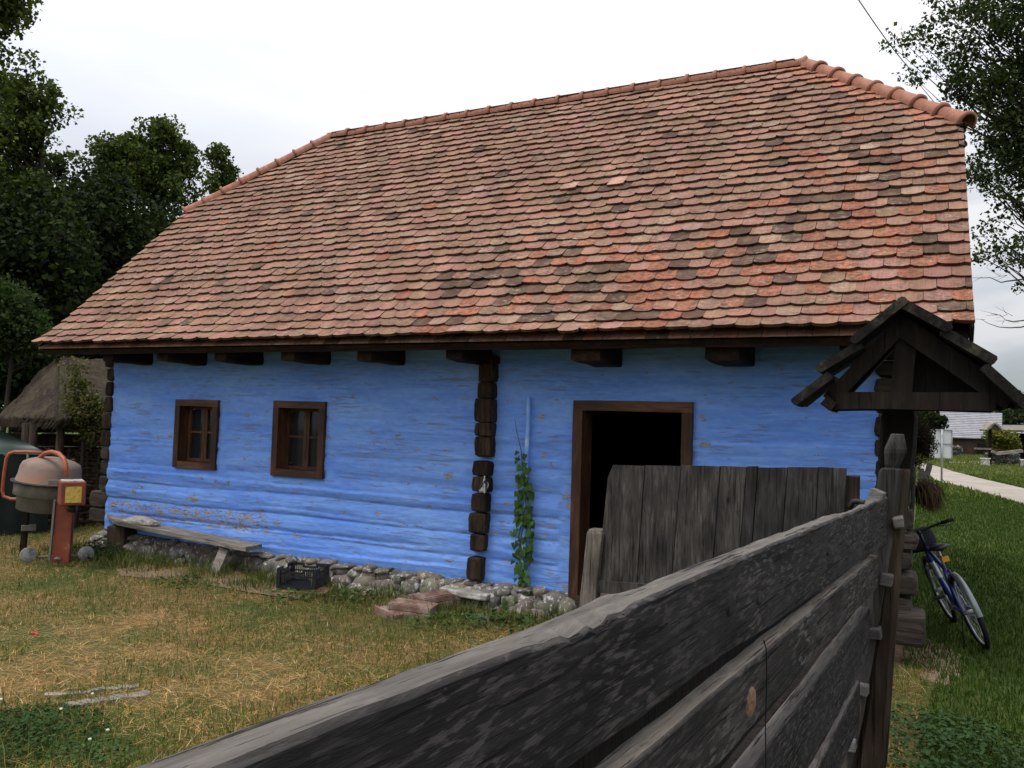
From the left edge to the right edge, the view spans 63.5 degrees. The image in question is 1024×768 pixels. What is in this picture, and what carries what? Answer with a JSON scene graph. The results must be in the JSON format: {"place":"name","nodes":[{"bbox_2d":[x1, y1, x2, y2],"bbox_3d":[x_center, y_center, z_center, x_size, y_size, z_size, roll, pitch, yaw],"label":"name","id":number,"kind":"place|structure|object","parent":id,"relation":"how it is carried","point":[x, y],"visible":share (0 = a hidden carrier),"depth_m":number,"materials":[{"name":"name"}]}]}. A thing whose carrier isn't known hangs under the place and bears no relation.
{"place":"outdoors","nodes":[
{"label":"outdoors","id":0,"kind":"place"},
{"bbox_2d":[116,565,310,598],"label":"path","id":1,"kind":"structure","parent":0,"point":[179,575],"depth_m":8.36,"materials":[{"name":"soil"}]},
{"bbox_2d":[270,586,336,595],"bbox_3d":[-1.994,1.974,7.950,0.524,0.027,0.373,1,-3,9],"label":"base board","id":2,"kind":"object","parent":1,"relation":"on","point":[318,589],"visible":0.18,"depth_m":7.82,"materials":[{"name":"wood"}]},
{"bbox_2d":[276,562,329,589],"bbox_3d":[-2.014,1.851,7.987,0.388,0.190,0.358,1,-3,8],"label":"plastic crate","id":3,"kind":"object","parent":2,"relation":"on","point":[297,580],"visible":0.98,"depth_m":7.87,"materials":[{"name":"black plastic"}]},
{"bbox_2d":[0,510,931,767],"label":"yard ground","id":4,"kind":"structure","parent":0,"point":[97,648],"depth_m":5.93,"materials":[{"name":"plant"}]},
{"bbox_2d":[0,0,43,142],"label":"deciduous tree","id":5,"kind":"object","parent":4,"relation":"on","point":[12,12],"visible":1,"depth_m":14.12,"materials":[{"name":"green plant"}]},
{"bbox_2d":[0,430,49,535],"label":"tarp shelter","id":6,"kind":"object","parent":4,"relation":"on","point":[10,517],"visible":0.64,"depth_m":10.85,"materials":[{"name":"green fabric"}]},
{"bbox_2d":[0,272,68,454],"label":"leafy bush","id":7,"kind":"object","parent":4,"relation":"on","point":[19,329],"visible":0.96,"depth_m":13.37,"materials":[{"name":"green plant"}]},
{"bbox_2d":[1,450,93,562],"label":"concrete mixer","id":8,"kind":"object","parent":4,"relation":"on","point":[55,487],"visible":0.99,"depth_m":8.90,"materials":[{"name":"metal"}]},
{"bbox_2d":[0,357,112,528],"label":"thatched hut","id":9,"kind":"object","parent":4,"relation":"on","point":[32,410],"visible":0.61,"depth_m":12.58,"materials":[{"name":"brown plant"}]},
{"bbox_2d":[0,692,112,767],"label":"clover patch","id":10,"kind":"object","parent":4,"relation":"on","point":[16,732],"visible":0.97,"depth_m":4.28,"materials":[{"name":"green plant"}]},
{"bbox_2d":[37,444,104,525],"bbox_3d":[-6.286,1.501,11.882,1.438,1.268,0.697,3,-3,-33],"label":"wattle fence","id":11,"kind":"object","parent":4,"relation":"on","point":[90,478],"visible":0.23,"depth_m":11.95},
{"bbox_2d":[56,356,109,528],"bbox_3d":[-6.066,0.867,11.673,0.818,2.531,0.732,1,-3,26],"label":"leafy bush","id":12,"kind":"object","parent":4,"relation":"on","point":[87,406],"visible":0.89,"depth_m":11.62,"materials":[{"name":"green plant"}]},
{"bbox_2d":[27,729,142,767],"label":"clover patch","id":13,"kind":"object","parent":4,"relation":"on","point":[93,750],"visible":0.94,"depth_m":4.01,"materials":[{"name":"green plant"}]},
{"bbox_2d":[44,684,138,699],"bbox_3d":[-2.505,1.841,4.943,0.504,0.044,0.063,3,-3,-27],"label":"old board","id":14,"kind":"object","parent":4,"relation":"on","point":[51,694],"visible":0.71,"depth_m":4.93,"materials":[{"name":"grey wood"}]},
{"bbox_2d":[73,537,127,560],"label":"weeds","id":15,"kind":"object","parent":4,"relation":"on","point":[112,547],"visible":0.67,"depth_m":9.40,"materials":[{"name":"green plant"}]},
{"bbox_2d":[65,689,150,708],"bbox_3d":[-2.346,1.839,4.804,0.446,0.044,0.100,4,-3,-35],"label":"old board","id":16,"kind":"object","parent":4,"relation":"on","point":[143,693],"visible":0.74,"depth_m":4.80,"materials":[{"name":"grey wood"}]},
{"bbox_2d":[150,572,215,589],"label":"weeds","id":17,"kind":"object","parent":4,"relation":"on","point":[186,576],"visible":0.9,"depth_m":8.06,"materials":[{"name":"green plant"}]},
{"bbox_2d":[106,514,261,572],"bbox_3d":[-3.821,1.805,9.265,2.606,0.455,0.336,0,-3,30],"label":"plank bench","id":18,"kind":"object","parent":4,"relation":"on","point":[120,531],"visible":0.79,"depth_m":9.13,"materials":[{"name":"grey wood"}]},
{"bbox_2d":[121,515,159,525],"bbox_3d":[-4.283,1.564,9.540,0.588,0.088,0.175,1,-3,26],"label":"rag","id":19,"kind":"object","parent":18,"relation":"on","point":[141,520],"visible":1,"depth_m":9.45,"materials":[{"name":"grey fabric"}]},
{"bbox_2d":[0,543,540,767],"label":"dry stalks","id":20,"kind":"object","parent":4,"relation":"on","point":[178,656],"visible":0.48,"depth_m":5.58,"materials":[{"name":"plant"}]},
{"bbox_2d":[2,536,576,631],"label":"wall foot grass","id":21,"kind":"structure","parent":4,"relation":"on","point":[166,560],"depth_m":8.23,"materials":[{"name":"green plant"}]},
{"bbox_2d":[262,587,319,603],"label":"weeds","id":22,"kind":"object","parent":4,"relation":"on","point":[289,590],"visible":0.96,"depth_m":7.61,"materials":[{"name":"green plant"}]},
{"bbox_2d":[331,586,383,606],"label":"weeds","id":23,"kind":"object","parent":4,"relation":"on","point":[355,590],"visible":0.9,"depth_m":7.57,"materials":[{"name":"green plant"}]},
{"bbox_2d":[373,605,404,619],"bbox_3d":[-1.044,1.987,7.094,0.272,0.159,0.160,-1,-4,44],"label":"hollow brick","id":24,"kind":"object","parent":4,"relation":"on","point":[383,611],"visible":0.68,"depth_m":7.04,"materials":[{"name":"brick"}]},
{"bbox_2d":[388,598,438,619],"bbox_3d":[-0.852,1.971,7.150,0.392,0.179,0.240,1,-3,14],"label":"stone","id":25,"kind":"object","parent":4,"relation":"on","point":[404,607],"visible":0.65,"depth_m":7.06,"materials":[{"name":"stone"}]},
{"bbox_2d":[412,589,452,609],"bbox_3d":[-0.708,1.961,7.402,0.320,0.205,0.220,3,-3,-25],"label":"stone","id":26,"kind":"object","parent":4,"relation":"on","point":[434,596],"visible":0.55,"depth_m":7.35,"materials":[{"name":"stone"}]},
{"bbox_2d":[407,610,477,632],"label":"weeds","id":27,"kind":"object","parent":4,"relation":"on","point":[443,621],"visible":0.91,"depth_m":6.79,"materials":[{"name":"green plant"}]},
{"bbox_2d":[452,594,461,606],"bbox_3d":[-0.614,1.980,7.518,0.200,0.194,0.262,0,-3,42],"label":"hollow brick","id":28,"kind":"object","parent":4,"relation":"on","point":[457,599],"visible":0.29,"depth_m":7.50,"materials":[{"name":"red brick"}]},
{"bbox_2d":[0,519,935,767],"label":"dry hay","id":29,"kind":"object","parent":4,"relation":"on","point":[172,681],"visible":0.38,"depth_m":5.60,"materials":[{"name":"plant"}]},
{"bbox_2d":[463,613,489,621],"bbox_3d":[-0.298,1.988,7.040,0.224,0.042,0.122,1,-3,8],"label":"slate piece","id":30,"kind":"object","parent":4,"relation":"on","point":[488,617],"visible":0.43,"depth_m":7.04,"materials":[{"name":"grey stone"}]},
{"bbox_2d":[458,608,539,633],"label":"weeds","id":31,"kind":"object","parent":4,"relation":"on","point":[525,621],"visible":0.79,"depth_m":6.89,"materials":[{"name":"green plant"}]},
{"bbox_2d":[32,55,976,656],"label":"blue log house","id":32,"kind":"structure","parent":4,"relation":"on","point":[366,351],"depth_m":8.13,"materials":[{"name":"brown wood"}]},
{"bbox_2d":[172,399,219,469],"bbox_3d":[-3.567,0.576,9.518,0.668,0.788,0.221,1,-3,26],"label":"window","id":33,"kind":"structure","parent":32,"relation":"in","point":[207,412],"depth_m":9.55,"materials":[{"name":"brown wood"}]},
{"bbox_2d":[270,400,326,478],"bbox_3d":[-2.226,0.589,8.851,0.702,0.807,0.222,1,-3,26],"label":"window","id":34,"kind":"structure","parent":32,"relation":"in","point":[308,421],"depth_m":8.90,"materials":[{"name":"brown wood"}]},
{"bbox_2d":[479,476,488,493],"bbox_3d":[-0.259,0.925,7.572,0.097,0.168,0.027,1,-3,26],"label":"plastic scrap","id":35,"kind":"object","parent":32,"relation":"attached to","point":[483,486],"visible":1,"depth_m":7.57,"materials":[{"name":"white plastic"}]},
{"bbox_2d":[501,422,534,612],"bbox_3d":[0.077,1.186,7.593,0.299,1.726,0.500,2,-3,0],"label":"climbing vine","id":36,"kind":"object","parent":32,"relation":"attached to","point":[525,520],"visible":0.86,"depth_m":7.47,"materials":[{"name":"green plant"}]},
{"bbox_2d":[135,434,909,767],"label":"plank fence","id":37,"kind":"object","parent":4,"relation":"on","point":[701,664],"visible":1,"depth_m":1.23,"materials":[{"name":"grey wood"}]},
{"bbox_2d":[579,465,859,618],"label":"plank gate","id":38,"kind":"structure","parent":4,"relation":"on","point":[660,521],"depth_m":5.66,"materials":[{"name":"grey wood"}]},
{"bbox_2d":[791,296,1023,767],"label":"roofed gate post","id":39,"kind":"object","parent":4,"relation":"on","point":[940,364],"visible":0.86,"depth_m":3.54,"materials":[{"name":"brown wood"}]},
{"bbox_2d":[887,703,1023,767],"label":"clover patch","id":40,"kind":"object","parent":4,"relation":"on","point":[922,724],"visible":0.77,"depth_m":4.53,"materials":[{"name":"green plant"}]},
{"bbox_2d":[0,427,1023,767],"bbox_3d":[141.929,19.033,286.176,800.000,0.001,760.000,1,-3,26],"label":"ground","id":41,"kind":"structure","parent":0,"point":[930,685],"depth_m":6.95,"materials":[{"name":"green plant"}]},
{"bbox_2d":[0,46,83,227],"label":"deciduous tree","id":42,"kind":"object","parent":41,"relation":"on","point":[33,109],"visible":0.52,"depth_m":17.82,"materials":[{"name":"green plant"}]},
{"bbox_2d":[0,174,110,433],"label":"dense tree","id":43,"kind":"object","parent":41,"relation":"on","point":[48,257],"visible":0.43,"depth_m":16.43,"materials":[{"name":"green plant"}]},
{"bbox_2d":[35,144,110,446],"bbox_3d":[-13.564,-2.108,23.897,5.453,9.103,4.237,1,-3,26],"label":"dense tree","id":44,"kind":"object","parent":41,"relation":"on","point":[52,169],"depth_m":23.08,"materials":[{"name":"green plant"}]},
{"bbox_2d":[53,164,162,359],"bbox_3d":[-10.352,-1.496,20.020,4.051,7.741,3.415,1,-3,26],"label":"dense tree","id":45,"kind":"object","parent":41,"relation":"on","point":[123,243],"visible":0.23,"depth_m":19.53,"materials":[{"name":"green plant"}]},
{"bbox_2d":[78,113,208,224],"bbox_3d":[-11.222,-2.850,24.771,3.976,10.825,2.785,1,-3,26],"label":"deciduous tree","id":46,"kind":"object","parent":41,"relation":"on","point":[162,161],"visible":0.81,"depth_m":24.53,"materials":[{"name":"green plant"}]},
{"bbox_2d":[125,195,184,240],"bbox_3d":[-9.442,-1.270,21.957,3.722,7.518,3.117,1,-3,26],"label":"dense tree","id":47,"kind":"object","parent":41,"relation":"on","point":[161,215],"depth_m":21.55,"materials":[{"name":"green plant"}]},
{"bbox_2d":[200,141,243,196],"bbox_3d":[-10.031,-2.775,27.795,1.477,11.003,1.278,1,-3,26],"label":"deciduous tree","id":48,"kind":"object","parent":41,"relation":"on","point":[227,173],"visible":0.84,"depth_m":27.80,"materials":[{"name":"green plant"}]},
{"bbox_2d":[894,639,963,684],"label":"bare soil","id":49,"kind":"structure","parent":41,"relation":"on","point":[898,652],"depth_m":6.28,"materials":[{"name":"brown soil"}]},
{"bbox_2d":[908,413,938,569],"bbox_3d":[3.286,1.192,6.792,0.389,1.937,0.426,1,-3,26],"label":"tree","id":50,"kind":"object","parent":49,"relation":"on","point":[925,439],"visible":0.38,"depth_m":6.74,"materials":[{"name":"green plant"}]},
{"bbox_2d":[915,475,950,515],"bbox_3d":[3.547,0.947,7.040,0.346,0.344,0.712,1,-3,26],"label":"straw bundle","id":51,"kind":"object","parent":41,"relation":"on","point":[928,495],"visible":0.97,"depth_m":6.87,"materials":[{"name":"brown plant"}]},
{"bbox_2d":[917,411,948,432],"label":"round tree","id":52,"kind":"object","parent":41,"relation":"on","point":[936,419],"visible":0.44,"depth_m":63.18,"materials":[{"name":"green plant"}]},
{"bbox_2d":[929,429,952,481],"bbox_3d":[15.671,2.631,30.213,0.823,1.947,0.108,2,-3,0],"label":"board sign","id":53,"kind":"object","parent":41,"relation":"on","point":[944,437],"visible":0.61,"depth_m":30.25,"materials":[{"name":"metal"}]},
{"bbox_2d":[878,0,1023,327],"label":"tree","id":54,"kind":"object","parent":41,"relation":"on","point":[1005,124],"visible":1,"depth_m":14.92,"materials":[{"name":"green plant"}]},
{"bbox_2d":[912,517,990,649],"bbox_3d":[3.768,1.722,7.167,0.616,0.925,1.591,-21,-8,12],"label":"bicycle","id":55,"kind":"object","parent":41,"relation":"on","point":[927,544],"visible":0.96,"depth_m":7.04,"materials":[{"name":"metal"}]},
{"bbox_2d":[980,458,990,465],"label":"stone block","id":56,"kind":"structure","parent":41,"relation":"on","point":[984,461],"depth_m":47.80,"materials":[{"name":"white stone"}]},
{"bbox_2d":[952,445,1022,463],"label":"stone wall","id":57,"kind":"structure","parent":41,"relation":"on","point":[1009,457],"depth_m":49.87,"materials":[{"name":"grey stone"}]},
{"bbox_2d":[979,422,1003,464],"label":"roofed wayside post","id":58,"kind":"object","parent":41,"relation":"on","point":[993,426],"visible":0.93,"depth_m":49.89,"materials":[{"name":"brown wood"}]},
{"bbox_2d":[981,428,1023,451],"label":"yellow green bush","id":59,"kind":"object","parent":41,"relation":"on","point":[1004,440],"visible":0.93,"depth_m":51.71,"materials":[{"name":"green plant"}]},
{"bbox_2d":[992,390,1023,432],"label":"treeline","id":60,"kind":"object","parent":41,"relation":"on","point":[1012,417],"visible":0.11,"depth_m":117.99,"materials":[{"name":"green plant"}]},
{"bbox_2d":[1002,425,1023,458],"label":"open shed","id":61,"kind":"structure","parent":41,"relation":"on","point":[1017,428],"depth_m":62.38,"materials":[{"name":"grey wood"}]},
{"bbox_2d":[0,0,1023,432],"label":"sky","id":62,"kind":"structure","parent":0,"point":[263,80],"materials":[{"name":"white"}]},
{"bbox_2d":[858,0,924,83],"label":"power line","id":63,"kind":"object","parent":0,"point":[882,33],"visible":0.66,"depth_m":18.79,"materials":[{"name":"metal"}]},
{"bbox_2d":[918,462,932,482],"bbox_3d":[3.831,0.827,7.663,0.122,0.206,0.030,1,-3,26],"label":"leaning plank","id":64,"kind":"object","parent":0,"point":[922,474],"visible":0.66,"depth_m":7.66,"materials":[{"name":"grey wood"}]},
{"bbox_2d":[900,473,1023,767],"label":"grass","id":65,"kind":"structure","parent":0,"point":[981,502],"depth_m":7.74,"materials":[{"name":"green plant"}]},
{"bbox_2d":[935,411,1001,454],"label":"shingled barn","id":66,"kind":"structure","parent":0,"point":[965,427],"depth_m":74.41,"materials":[{"name":"grey wood"}]},
{"bbox_2d":[915,453,1023,499],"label":"grass","id":67,"kind":"structure","parent":0,"point":[968,467],"depth_m":41.08,"materials":[{"name":"green plant"}]},
{"bbox_2d":[920,463,1023,502],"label":"gravel path","id":68,"kind":"structure","parent":0,"point":[1011,492],"depth_m":29.46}
]}

